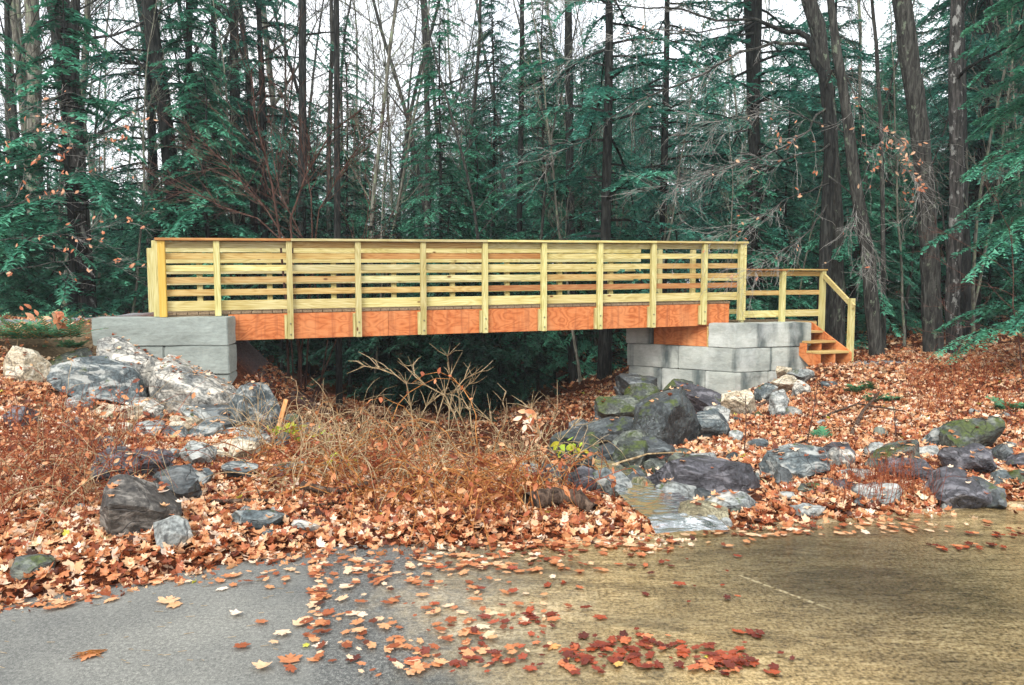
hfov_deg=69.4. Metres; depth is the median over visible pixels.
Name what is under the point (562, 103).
bare tree
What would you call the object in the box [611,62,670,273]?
hemlock tree
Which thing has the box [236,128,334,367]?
hemlock tree
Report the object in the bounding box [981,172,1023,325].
hemlock tree
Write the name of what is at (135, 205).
hemlock tree
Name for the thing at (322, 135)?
bare tree
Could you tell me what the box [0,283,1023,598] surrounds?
ground
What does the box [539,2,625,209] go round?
bare tree
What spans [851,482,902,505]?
rock
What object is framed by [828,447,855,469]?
rock
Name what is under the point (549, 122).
hemlock tree
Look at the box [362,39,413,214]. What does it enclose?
bare tree
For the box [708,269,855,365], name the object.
stair landing
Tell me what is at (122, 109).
bare tree
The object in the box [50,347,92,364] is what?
rock
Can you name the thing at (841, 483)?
rock
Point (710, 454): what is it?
rock
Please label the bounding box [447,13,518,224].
sapling
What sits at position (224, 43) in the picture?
bare tree
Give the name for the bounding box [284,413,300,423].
rock
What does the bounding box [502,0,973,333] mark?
beech tree
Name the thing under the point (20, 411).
rock
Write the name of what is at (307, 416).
dry weeds
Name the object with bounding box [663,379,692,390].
rock
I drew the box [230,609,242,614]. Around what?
fallen leaf
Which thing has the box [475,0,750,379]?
hemlock tree
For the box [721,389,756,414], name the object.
rock
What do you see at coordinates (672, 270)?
hemlock tree
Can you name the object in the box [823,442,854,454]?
rock
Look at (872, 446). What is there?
rock
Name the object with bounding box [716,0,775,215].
bare tree
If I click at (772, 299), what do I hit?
hemlock tree
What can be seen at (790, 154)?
hemlock tree
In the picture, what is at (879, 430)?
stone
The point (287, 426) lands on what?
leafy sprig
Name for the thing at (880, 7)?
sky
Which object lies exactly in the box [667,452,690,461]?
rock
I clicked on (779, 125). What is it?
hemlock tree
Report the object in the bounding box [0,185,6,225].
hemlock tree
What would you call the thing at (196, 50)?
bare tree
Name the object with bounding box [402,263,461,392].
hemlock tree
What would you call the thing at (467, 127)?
hemlock tree
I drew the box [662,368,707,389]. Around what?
concrete block
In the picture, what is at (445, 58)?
bare tree
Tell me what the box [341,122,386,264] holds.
hemlock tree
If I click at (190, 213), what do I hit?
hemlock tree
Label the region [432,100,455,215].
hemlock tree
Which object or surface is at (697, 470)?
rock
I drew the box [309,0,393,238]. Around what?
bare tree
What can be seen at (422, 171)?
hemlock tree
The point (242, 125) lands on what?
hemlock tree
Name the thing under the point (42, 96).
bare tree
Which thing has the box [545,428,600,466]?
rock
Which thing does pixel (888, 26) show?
hemlock tree
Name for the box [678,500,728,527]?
rock
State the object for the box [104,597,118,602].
fallen leaf
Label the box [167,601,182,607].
fallen leaf
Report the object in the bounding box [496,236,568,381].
hemlock tree
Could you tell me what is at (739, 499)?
rock
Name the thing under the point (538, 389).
sapling
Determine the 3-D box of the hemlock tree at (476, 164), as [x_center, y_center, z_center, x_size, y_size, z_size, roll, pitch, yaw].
[-1.009,-1.816,18.795,3.966,7.317,4.435,3,5,37]
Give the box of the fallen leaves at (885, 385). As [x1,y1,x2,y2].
[0,310,1023,456]
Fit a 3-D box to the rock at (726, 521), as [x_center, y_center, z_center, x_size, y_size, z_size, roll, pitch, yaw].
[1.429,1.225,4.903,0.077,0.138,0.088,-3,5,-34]
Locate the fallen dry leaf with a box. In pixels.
[69,649,107,659]
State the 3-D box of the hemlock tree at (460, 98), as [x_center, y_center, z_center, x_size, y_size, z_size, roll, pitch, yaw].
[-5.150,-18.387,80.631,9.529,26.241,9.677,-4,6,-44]
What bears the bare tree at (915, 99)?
on the ground at (250, 359)
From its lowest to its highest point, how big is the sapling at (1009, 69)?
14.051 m
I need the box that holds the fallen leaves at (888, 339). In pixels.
[0,308,1023,413]
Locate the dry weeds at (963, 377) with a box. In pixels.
[894,344,1023,415]
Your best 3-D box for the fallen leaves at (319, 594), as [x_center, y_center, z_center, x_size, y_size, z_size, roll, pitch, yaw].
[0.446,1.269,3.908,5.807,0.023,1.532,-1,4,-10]
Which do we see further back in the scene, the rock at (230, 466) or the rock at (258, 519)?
the rock at (230, 466)
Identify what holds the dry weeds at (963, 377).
on the ground at (250, 359)
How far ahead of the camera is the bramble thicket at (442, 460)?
5.82 m
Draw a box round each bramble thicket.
[177,408,647,534]
[199,379,625,518]
[207,367,622,558]
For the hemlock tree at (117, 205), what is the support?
on the ground at (250, 359)
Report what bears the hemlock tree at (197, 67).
on the ground at (250, 359)
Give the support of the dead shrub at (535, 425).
on the ground at (250, 359)
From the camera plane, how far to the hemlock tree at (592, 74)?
25.39 m
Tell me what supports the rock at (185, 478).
on the ground at (250, 359)
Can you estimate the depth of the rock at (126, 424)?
7.13 m
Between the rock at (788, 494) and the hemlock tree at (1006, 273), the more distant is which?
the hemlock tree at (1006, 273)
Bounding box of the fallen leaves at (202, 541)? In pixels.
[0,435,1023,612]
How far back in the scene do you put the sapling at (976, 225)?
14.16 m
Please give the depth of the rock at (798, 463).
6.01 m
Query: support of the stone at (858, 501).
on the ground at (250, 359)
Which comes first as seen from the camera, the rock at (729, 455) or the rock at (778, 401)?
the rock at (729, 455)
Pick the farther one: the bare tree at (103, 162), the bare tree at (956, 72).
the bare tree at (103, 162)
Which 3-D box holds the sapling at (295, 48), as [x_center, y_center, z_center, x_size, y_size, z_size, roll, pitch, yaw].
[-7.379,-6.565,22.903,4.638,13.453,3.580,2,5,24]
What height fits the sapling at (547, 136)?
12.802 m
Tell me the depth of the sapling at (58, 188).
25.44 m
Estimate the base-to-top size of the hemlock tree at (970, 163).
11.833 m
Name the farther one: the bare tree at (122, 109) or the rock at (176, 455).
the bare tree at (122, 109)
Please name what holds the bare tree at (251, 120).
on the ground at (250, 359)
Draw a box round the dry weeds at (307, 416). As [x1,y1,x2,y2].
[192,377,436,459]
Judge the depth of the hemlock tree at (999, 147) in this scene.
23.31 m
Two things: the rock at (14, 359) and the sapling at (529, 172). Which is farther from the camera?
the sapling at (529, 172)
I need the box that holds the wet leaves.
[346,524,1023,675]
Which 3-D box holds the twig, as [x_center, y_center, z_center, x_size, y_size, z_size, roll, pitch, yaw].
[1.400,1.288,3.833,0.024,0.001,0.532,-3,5,-37]
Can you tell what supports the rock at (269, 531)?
on the ground at (250, 359)
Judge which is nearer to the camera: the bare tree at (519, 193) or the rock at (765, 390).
the rock at (765, 390)
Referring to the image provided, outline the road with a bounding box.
[0,501,1023,684]
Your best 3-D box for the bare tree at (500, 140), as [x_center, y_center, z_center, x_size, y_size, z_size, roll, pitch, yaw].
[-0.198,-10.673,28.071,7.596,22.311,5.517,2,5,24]
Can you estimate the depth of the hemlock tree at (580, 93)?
76.94 m
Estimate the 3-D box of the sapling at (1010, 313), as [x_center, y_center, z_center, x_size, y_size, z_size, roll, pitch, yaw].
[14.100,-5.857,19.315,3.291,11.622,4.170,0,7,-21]
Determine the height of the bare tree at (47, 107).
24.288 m
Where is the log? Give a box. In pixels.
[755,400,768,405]
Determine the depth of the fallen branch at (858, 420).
8.35 m
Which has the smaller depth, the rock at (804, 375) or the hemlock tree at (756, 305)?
the rock at (804, 375)
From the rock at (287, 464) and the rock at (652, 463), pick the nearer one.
the rock at (287, 464)
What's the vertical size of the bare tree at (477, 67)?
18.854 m
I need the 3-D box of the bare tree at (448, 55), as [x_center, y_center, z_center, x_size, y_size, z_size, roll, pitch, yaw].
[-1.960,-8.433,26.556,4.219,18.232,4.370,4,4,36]
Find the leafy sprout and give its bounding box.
[15,304,67,344]
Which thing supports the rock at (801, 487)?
on the ground at (250, 359)
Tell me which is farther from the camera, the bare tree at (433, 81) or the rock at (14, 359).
the bare tree at (433, 81)
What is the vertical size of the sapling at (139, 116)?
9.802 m
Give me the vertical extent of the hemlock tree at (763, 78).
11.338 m
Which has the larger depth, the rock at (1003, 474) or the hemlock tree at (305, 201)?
the hemlock tree at (305, 201)
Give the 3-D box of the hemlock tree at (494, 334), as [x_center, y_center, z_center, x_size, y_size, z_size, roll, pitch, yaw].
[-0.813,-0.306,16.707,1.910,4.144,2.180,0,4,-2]
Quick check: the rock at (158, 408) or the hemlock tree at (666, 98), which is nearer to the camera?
the rock at (158, 408)
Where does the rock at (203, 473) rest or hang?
on the ground at (250, 359)
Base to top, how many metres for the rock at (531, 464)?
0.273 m
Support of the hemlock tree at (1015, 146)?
on the ground at (250, 359)
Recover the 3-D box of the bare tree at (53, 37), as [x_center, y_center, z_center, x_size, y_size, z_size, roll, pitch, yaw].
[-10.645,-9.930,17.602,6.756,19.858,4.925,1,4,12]
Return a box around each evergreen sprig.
[0,307,87,337]
[0,313,108,338]
[42,339,88,347]
[807,426,834,439]
[842,381,878,391]
[862,392,903,402]
[985,396,1023,411]
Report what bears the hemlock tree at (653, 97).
on the ground at (250, 359)
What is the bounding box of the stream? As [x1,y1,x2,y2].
[588,456,729,532]
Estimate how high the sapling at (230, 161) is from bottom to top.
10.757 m
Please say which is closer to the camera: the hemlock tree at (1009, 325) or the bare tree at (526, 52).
the hemlock tree at (1009, 325)
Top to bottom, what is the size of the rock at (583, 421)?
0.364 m
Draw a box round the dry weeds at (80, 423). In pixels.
[0,379,143,462]
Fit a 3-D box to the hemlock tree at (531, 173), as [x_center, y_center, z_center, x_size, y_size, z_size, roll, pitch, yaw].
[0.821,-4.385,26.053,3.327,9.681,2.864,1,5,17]
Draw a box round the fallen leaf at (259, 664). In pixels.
[252,660,271,668]
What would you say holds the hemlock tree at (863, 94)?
on the ground at (250, 359)
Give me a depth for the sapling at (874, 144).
17.54 m
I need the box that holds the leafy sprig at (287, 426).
[267,421,317,442]
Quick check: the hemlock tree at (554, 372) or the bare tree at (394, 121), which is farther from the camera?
the bare tree at (394, 121)
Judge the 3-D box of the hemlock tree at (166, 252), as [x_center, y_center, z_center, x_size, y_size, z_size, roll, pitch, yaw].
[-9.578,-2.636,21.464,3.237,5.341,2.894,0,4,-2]
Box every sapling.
[0,16,42,235]
[0,31,120,306]
[0,49,26,301]
[0,84,164,286]
[43,104,64,262]
[53,45,116,240]
[54,47,129,240]
[101,2,227,236]
[102,0,179,312]
[114,25,179,198]
[129,35,251,296]
[158,0,211,216]
[189,0,265,299]
[218,4,329,234]
[219,0,344,353]
[356,44,431,401]
[371,0,567,407]
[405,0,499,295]
[432,86,509,336]
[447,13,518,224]
[496,75,551,359]
[499,0,601,382]
[499,0,614,394]
[503,6,615,356]
[536,0,656,364]
[543,2,683,364]
[565,81,627,371]
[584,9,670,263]
[636,98,689,271]
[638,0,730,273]
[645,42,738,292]
[698,83,760,303]
[735,395,754,450]
[760,111,804,267]
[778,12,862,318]
[781,0,983,336]
[806,381,826,443]
[853,0,945,345]
[866,0,1006,337]
[888,386,900,436]
[899,7,1022,265]
[906,157,1023,378]
[922,6,1023,344]
[928,62,1023,205]
[929,0,1023,331]
[970,7,1023,305]
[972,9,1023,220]
[975,93,1023,319]
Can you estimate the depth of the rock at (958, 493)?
5.27 m
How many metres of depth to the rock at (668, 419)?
7.54 m
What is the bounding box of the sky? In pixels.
[0,0,1019,282]
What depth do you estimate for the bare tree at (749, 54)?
18.02 m
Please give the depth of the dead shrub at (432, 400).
7.26 m
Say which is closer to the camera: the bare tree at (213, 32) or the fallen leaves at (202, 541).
the fallen leaves at (202, 541)
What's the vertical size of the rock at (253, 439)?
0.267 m
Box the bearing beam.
[654,326,708,346]
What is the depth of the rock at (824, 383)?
11.17 m
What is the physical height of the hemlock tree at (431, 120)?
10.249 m
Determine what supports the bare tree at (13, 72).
on the ground at (250, 359)
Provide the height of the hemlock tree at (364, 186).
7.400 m
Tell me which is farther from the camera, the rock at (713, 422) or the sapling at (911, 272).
the sapling at (911, 272)
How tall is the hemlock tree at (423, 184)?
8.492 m
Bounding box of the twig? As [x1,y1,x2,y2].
[738,575,831,608]
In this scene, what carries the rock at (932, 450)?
on the ground at (250, 359)
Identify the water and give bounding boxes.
[491,503,1023,621]
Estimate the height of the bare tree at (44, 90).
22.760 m
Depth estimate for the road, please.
3.55 m
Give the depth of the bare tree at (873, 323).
13.76 m
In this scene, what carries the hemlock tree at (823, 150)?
on the ground at (250, 359)
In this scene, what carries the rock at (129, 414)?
on the ground at (250, 359)
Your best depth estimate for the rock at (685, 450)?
6.92 m
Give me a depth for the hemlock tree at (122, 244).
21.54 m
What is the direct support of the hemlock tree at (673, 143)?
on the ground at (250, 359)
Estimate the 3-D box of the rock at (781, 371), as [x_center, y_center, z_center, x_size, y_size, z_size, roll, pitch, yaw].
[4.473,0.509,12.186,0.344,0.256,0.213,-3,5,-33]
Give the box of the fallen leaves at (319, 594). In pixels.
[15,517,992,675]
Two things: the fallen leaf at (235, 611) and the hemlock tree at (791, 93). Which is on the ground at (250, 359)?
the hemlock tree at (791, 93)
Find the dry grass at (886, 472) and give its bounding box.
[804,440,968,509]
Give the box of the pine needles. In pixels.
[0,580,294,667]
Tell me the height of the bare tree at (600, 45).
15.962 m
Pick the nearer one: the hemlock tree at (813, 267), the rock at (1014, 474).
the rock at (1014, 474)
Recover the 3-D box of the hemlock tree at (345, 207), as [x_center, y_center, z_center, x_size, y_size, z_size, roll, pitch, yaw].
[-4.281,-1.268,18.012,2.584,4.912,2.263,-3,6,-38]
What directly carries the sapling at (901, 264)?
on the ground at (250, 359)
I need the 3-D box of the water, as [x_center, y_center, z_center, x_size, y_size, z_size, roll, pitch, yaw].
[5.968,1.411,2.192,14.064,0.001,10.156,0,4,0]
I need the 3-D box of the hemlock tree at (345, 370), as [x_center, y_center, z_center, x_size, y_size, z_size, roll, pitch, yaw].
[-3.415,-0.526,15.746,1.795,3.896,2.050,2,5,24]
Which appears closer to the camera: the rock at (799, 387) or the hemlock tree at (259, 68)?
the rock at (799, 387)
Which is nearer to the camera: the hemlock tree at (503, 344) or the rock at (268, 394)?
the rock at (268, 394)
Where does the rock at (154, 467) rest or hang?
on the ground at (250, 359)
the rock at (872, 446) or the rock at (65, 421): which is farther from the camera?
the rock at (65, 421)
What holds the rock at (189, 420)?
on the ground at (250, 359)
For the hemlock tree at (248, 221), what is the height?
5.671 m
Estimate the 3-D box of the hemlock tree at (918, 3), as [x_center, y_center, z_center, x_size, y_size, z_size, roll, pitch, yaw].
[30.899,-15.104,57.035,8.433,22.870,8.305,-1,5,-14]
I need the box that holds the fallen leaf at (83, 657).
[80,651,102,660]
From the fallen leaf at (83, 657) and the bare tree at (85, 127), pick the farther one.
the bare tree at (85, 127)
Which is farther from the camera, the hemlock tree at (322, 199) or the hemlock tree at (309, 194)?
the hemlock tree at (322, 199)
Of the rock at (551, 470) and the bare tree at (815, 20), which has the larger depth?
the bare tree at (815, 20)
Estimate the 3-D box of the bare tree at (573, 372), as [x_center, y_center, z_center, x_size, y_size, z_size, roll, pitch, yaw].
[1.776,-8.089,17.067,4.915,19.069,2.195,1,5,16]
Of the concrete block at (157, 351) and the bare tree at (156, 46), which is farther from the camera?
the bare tree at (156, 46)
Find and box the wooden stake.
[277,399,287,431]
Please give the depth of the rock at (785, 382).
11.47 m
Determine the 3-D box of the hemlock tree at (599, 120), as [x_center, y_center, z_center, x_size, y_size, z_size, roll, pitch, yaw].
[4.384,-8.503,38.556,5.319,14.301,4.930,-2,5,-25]
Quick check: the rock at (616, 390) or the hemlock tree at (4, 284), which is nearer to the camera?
the rock at (616, 390)
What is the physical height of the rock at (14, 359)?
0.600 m
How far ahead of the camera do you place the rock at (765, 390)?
10.80 m
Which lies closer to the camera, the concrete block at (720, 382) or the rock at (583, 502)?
the rock at (583, 502)
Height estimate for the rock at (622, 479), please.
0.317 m
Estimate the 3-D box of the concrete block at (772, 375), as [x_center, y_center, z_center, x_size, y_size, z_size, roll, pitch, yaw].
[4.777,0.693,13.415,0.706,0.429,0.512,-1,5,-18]
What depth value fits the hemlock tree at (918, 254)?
18.96 m
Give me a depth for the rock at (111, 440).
6.36 m
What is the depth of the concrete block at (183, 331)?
10.30 m
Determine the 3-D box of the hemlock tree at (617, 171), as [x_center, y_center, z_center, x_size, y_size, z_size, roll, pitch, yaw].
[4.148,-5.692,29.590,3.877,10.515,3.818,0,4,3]
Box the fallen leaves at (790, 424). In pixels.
[0,333,1023,469]
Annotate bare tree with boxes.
[0,0,42,313]
[0,0,119,302]
[0,0,161,311]
[0,0,173,201]
[0,0,175,108]
[0,1,101,282]
[0,2,110,213]
[0,3,108,145]
[0,9,114,143]
[3,0,93,273]
[10,0,99,306]
[15,23,115,227]
[21,0,161,273]
[22,28,113,255]
[39,1,98,213]
[49,0,151,311]
[51,0,177,317]
[61,0,195,310]
[70,0,101,78]
[78,0,183,299]
[80,0,140,233]
[82,0,137,303]
[88,0,176,272]
[89,2,172,242]
[105,1,208,187]
[106,0,257,345]
[143,0,221,286]
[159,1,326,233]
[164,0,280,298]
[175,1,223,179]
[184,1,321,234]
[211,0,307,219]
[232,0,366,370]
[238,0,416,263]
[261,0,328,237]
[279,0,369,177]
[283,0,384,367]
[290,0,436,285]
[295,0,512,354]
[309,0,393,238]
[309,0,460,368]
[310,0,410,294]
[311,55,359,214]
[324,0,540,378]
[333,0,342,404]
[341,0,561,379]
[343,0,486,374]
[344,0,415,275]
[353,0,420,285]
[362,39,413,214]
[365,0,433,273]
[372,0,495,222]
[385,0,485,222]
[394,0,512,203]
[398,0,502,239]
[420,0,506,388]
[434,0,495,203]
[434,0,598,234]
[485,0,588,173]
[503,0,556,189]
[503,9,562,219]
[508,0,624,360]
[515,0,604,382]
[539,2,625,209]
[544,4,596,225]
[562,0,677,344]
[565,0,577,383]
[575,0,642,219]
[616,0,690,214]
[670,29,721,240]
[671,0,794,300]
[678,0,746,282]
[686,0,780,195]
[715,0,805,201]
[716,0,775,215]
[743,0,765,318]
[776,1,875,287]
[801,0,845,345]
[827,0,884,355]
[833,0,936,200]
[847,0,885,347]
[892,0,943,351]
[945,0,1023,353]
[960,0,971,336]
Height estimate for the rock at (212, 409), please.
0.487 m
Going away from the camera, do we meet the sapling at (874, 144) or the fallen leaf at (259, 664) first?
the fallen leaf at (259, 664)
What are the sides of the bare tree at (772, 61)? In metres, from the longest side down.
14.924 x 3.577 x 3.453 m
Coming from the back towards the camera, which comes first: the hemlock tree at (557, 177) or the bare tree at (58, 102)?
the bare tree at (58, 102)
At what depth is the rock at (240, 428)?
7.30 m
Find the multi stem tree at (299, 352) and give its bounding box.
[95,2,439,398]
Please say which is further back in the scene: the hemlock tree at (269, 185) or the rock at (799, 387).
the hemlock tree at (269, 185)
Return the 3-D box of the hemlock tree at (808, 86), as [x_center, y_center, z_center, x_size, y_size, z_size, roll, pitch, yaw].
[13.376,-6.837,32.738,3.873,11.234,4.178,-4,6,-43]
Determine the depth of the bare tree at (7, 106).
25.30 m
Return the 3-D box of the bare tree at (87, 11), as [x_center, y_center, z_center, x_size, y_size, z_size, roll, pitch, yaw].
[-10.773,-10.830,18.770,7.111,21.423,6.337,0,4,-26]
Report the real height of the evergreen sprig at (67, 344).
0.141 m
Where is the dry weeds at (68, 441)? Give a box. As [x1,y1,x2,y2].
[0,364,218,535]
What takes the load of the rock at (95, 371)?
on the ground at (250, 359)
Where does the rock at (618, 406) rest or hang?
on the ground at (250, 359)
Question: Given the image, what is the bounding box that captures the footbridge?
[146,238,748,339]
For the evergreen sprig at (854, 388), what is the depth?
10.26 m
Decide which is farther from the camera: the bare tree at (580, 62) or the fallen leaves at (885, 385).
the bare tree at (580, 62)
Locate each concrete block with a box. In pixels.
[91,316,235,345]
[136,346,165,358]
[164,344,236,373]
[214,371,236,382]
[626,327,653,343]
[627,343,681,367]
[629,365,661,389]
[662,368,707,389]
[679,345,771,371]
[705,371,767,393]
[708,321,810,347]
[767,371,776,381]
[770,346,807,370]
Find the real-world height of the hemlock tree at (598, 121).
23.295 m
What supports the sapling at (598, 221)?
on the ground at (250, 359)
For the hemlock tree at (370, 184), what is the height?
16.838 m
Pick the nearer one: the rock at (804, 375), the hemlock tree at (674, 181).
the rock at (804, 375)
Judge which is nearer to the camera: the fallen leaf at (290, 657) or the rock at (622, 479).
the fallen leaf at (290, 657)
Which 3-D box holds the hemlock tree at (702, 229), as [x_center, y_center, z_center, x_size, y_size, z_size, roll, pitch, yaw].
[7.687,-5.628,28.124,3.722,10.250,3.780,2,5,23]
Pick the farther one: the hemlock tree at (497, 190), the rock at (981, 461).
the hemlock tree at (497, 190)
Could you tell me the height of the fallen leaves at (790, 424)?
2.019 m
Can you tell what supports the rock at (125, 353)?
on the ground at (250, 359)
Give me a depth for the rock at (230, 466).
5.68 m
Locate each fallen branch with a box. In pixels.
[300,481,367,493]
[612,452,681,464]
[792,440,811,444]
[850,388,882,434]
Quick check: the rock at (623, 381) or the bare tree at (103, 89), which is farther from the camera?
the bare tree at (103, 89)
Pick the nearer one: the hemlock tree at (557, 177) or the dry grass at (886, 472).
the dry grass at (886, 472)
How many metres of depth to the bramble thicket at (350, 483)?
5.55 m
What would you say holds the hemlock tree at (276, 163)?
on the ground at (250, 359)
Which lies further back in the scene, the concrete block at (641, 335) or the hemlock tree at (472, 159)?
the hemlock tree at (472, 159)
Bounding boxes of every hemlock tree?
[0,0,96,316]
[0,0,193,317]
[0,92,5,199]
[0,171,67,317]
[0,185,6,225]
[0,197,26,313]
[1,203,44,307]
[5,171,105,314]
[41,0,263,268]
[42,173,66,273]
[56,154,143,307]
[58,167,140,308]
[90,168,140,312]
[92,158,145,315]
[96,48,277,357]
[97,0,284,312]
[114,169,191,312]
[116,166,145,304]
[131,181,161,308]
[134,161,228,312]
[159,55,204,188]
[166,0,367,354]
[176,0,332,299]
[177,51,229,212]
[199,26,246,220]
[227,201,272,315]
[232,241,296,377]
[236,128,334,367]
[239,195,329,372]
[245,118,291,285]
[247,97,306,235]
[263,184,344,375]
[265,149,345,363]
[274,94,309,263]
[282,100,333,237]
[287,110,297,200]
[292,108,325,206]
[294,193,385,370]
[295,10,401,377]
[302,225,393,394]
[306,137,323,232]
[312,138,360,285]
[318,135,333,208]
[321,107,407,372]
[333,117,369,214]
[334,204,422,393]
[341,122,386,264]
[342,209,434,405]
[361,138,388,234]
[362,0,515,400]
[367,142,401,293]
[376,107,437,294]
[380,166,517,413]
[383,150,409,283]
[386,110,436,234]
[386,118,413,231]
[390,103,438,286]
[390,130,438,371]
[397,125,523,398]
[401,126,448,293]
[401,134,442,283]
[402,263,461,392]
[417,0,561,376]
[432,55,482,230]
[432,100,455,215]
[433,137,455,230]
[434,262,516,407]
[443,333,504,421]
[445,112,487,238]
[446,96,509,263]
[449,82,490,224]
[454,98,527,375]
[462,239,523,384]
[462,272,535,408]
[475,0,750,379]
[478,35,517,222]
[479,0,600,390]
[483,79,515,282]
[484,231,566,405]
[489,54,549,282]
[489,62,528,231]
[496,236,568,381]
[501,74,535,213]
[502,46,574,284]
[504,82,562,284]
[509,48,565,291]
[521,57,596,346]
[525,57,575,227]
[533,262,567,378]
[539,51,626,376]
[551,69,624,281]
[558,169,649,380]
[560,0,780,308]
[564,42,631,292]
[574,40,634,273]
[574,68,598,195]
[575,74,648,293]
[586,53,627,218]
[597,46,676,250]
[599,34,683,289]
[600,44,639,281]
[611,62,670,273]
[613,204,677,357]
[620,40,657,215]
[620,70,697,292]
[621,194,675,293]
[622,66,668,282]
[625,42,669,176]
[633,0,903,318]
[649,54,696,240]
[653,58,708,292]
[667,33,737,280]
[667,66,701,278]
[671,69,700,288]
[671,79,706,204]
[673,62,745,305]
[674,61,738,268]
[677,63,747,260]
[681,156,778,318]
[688,56,744,281]
[695,156,814,319]
[707,75,801,309]
[725,51,801,290]
[726,39,815,307]
[728,180,807,319]
[729,73,746,180]
[733,43,782,234]
[761,45,819,319]
[761,63,784,277]
[762,0,916,333]
[762,45,819,286]
[766,73,820,319]
[777,95,919,348]
[779,64,849,307]
[781,42,822,254]
[792,222,818,309]
[803,60,850,279]
[804,43,871,280]
[841,52,873,127]
[843,39,921,335]
[844,25,891,220]
[844,37,919,308]
[844,44,916,253]
[845,44,942,333]
[850,55,910,250]
[853,60,871,232]
[858,0,1023,330]
[863,1,936,247]
[870,0,944,268]
[875,30,948,325]
[877,12,1006,317]
[887,237,944,326]
[900,11,1017,298]
[904,2,1023,296]
[906,2,1023,282]
[906,56,996,281]
[913,79,1005,291]
[920,0,1023,364]
[926,65,944,131]
[930,0,1023,270]
[942,181,1023,328]
[975,0,1023,292]
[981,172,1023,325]
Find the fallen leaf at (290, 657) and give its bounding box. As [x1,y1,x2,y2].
[277,653,302,662]
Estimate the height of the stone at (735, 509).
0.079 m
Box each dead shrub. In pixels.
[344,343,515,458]
[469,380,599,467]
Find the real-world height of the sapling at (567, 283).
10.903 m
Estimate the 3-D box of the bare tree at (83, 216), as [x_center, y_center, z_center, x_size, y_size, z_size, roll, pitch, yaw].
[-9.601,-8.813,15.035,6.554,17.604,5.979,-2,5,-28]
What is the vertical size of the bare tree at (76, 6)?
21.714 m
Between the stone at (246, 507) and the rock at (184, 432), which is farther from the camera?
the rock at (184, 432)
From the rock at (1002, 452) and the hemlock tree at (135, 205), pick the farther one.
the hemlock tree at (135, 205)
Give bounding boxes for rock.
[3,346,51,382]
[3,405,40,428]
[8,554,56,580]
[47,355,147,404]
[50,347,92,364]
[63,417,83,431]
[64,395,93,410]
[89,436,124,449]
[90,446,173,482]
[95,403,142,420]
[96,336,157,397]
[99,474,181,535]
[102,422,132,433]
[131,397,163,417]
[135,420,166,435]
[149,354,236,413]
[152,463,201,499]
[153,515,193,551]
[161,425,187,439]
[169,415,202,430]
[169,448,179,457]
[179,405,214,421]
[179,440,216,464]
[188,421,223,440]
[189,404,238,430]
[194,468,213,486]
[212,438,260,459]
[221,461,258,478]
[224,427,263,435]
[227,382,282,435]
[231,509,288,529]
[236,436,258,441]
[255,433,272,443]
[262,461,306,471]
[262,529,273,537]
[273,432,290,445]
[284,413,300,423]
[291,519,319,531]
[298,427,321,437]
[519,463,537,477]
[523,487,598,511]
[541,464,567,485]
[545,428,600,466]
[549,446,582,470]
[568,419,588,428]
[570,466,596,491]
[584,416,632,445]
[593,468,632,496]
[594,404,600,419]
[595,395,639,417]
[596,442,614,459]
[611,440,648,467]
[612,429,648,445]
[613,386,621,395]
[614,373,657,395]
[624,383,660,400]
[625,464,647,476]
[627,469,645,478]
[632,386,698,444]
[632,476,649,483]
[642,436,674,460]
[643,458,665,472]
[646,454,760,493]
[655,481,695,499]
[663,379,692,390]
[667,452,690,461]
[673,379,720,411]
[675,448,694,453]
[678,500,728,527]
[691,452,716,457]
[694,488,710,498]
[696,408,730,436]
[703,404,729,422]
[705,491,758,513]
[720,517,732,526]
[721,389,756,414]
[725,451,737,460]
[728,430,742,440]
[747,438,768,446]
[754,382,777,401]
[758,443,829,477]
[768,389,788,415]
[771,374,797,391]
[773,467,793,484]
[776,366,791,377]
[779,491,795,500]
[786,368,814,381]
[786,406,801,415]
[790,503,824,516]
[791,380,810,396]
[797,482,827,492]
[820,381,837,387]
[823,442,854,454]
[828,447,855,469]
[830,479,856,489]
[838,468,874,482]
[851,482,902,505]
[864,439,920,466]
[864,442,883,454]
[878,457,932,480]
[919,445,938,457]
[921,427,939,444]
[925,466,992,508]
[937,443,996,473]
[939,416,1005,447]
[972,476,1006,508]
[990,443,1013,460]
[990,470,1011,484]
[1005,452,1023,468]
[1007,469,1023,485]
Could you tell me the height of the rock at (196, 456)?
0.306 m
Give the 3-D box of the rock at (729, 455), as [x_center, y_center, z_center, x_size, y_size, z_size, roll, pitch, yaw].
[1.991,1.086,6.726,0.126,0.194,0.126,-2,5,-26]
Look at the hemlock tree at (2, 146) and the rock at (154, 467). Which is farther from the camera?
the hemlock tree at (2, 146)
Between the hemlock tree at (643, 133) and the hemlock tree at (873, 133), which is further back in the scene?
the hemlock tree at (643, 133)
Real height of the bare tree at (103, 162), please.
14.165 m
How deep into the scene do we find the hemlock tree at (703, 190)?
35.58 m
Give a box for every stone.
[239,505,249,510]
[730,508,739,514]
[854,498,863,505]
[873,427,888,436]
[1002,441,1016,448]
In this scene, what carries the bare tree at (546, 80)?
on the ground at (250, 359)
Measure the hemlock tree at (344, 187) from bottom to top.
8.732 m
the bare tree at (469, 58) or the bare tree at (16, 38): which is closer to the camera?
the bare tree at (16, 38)

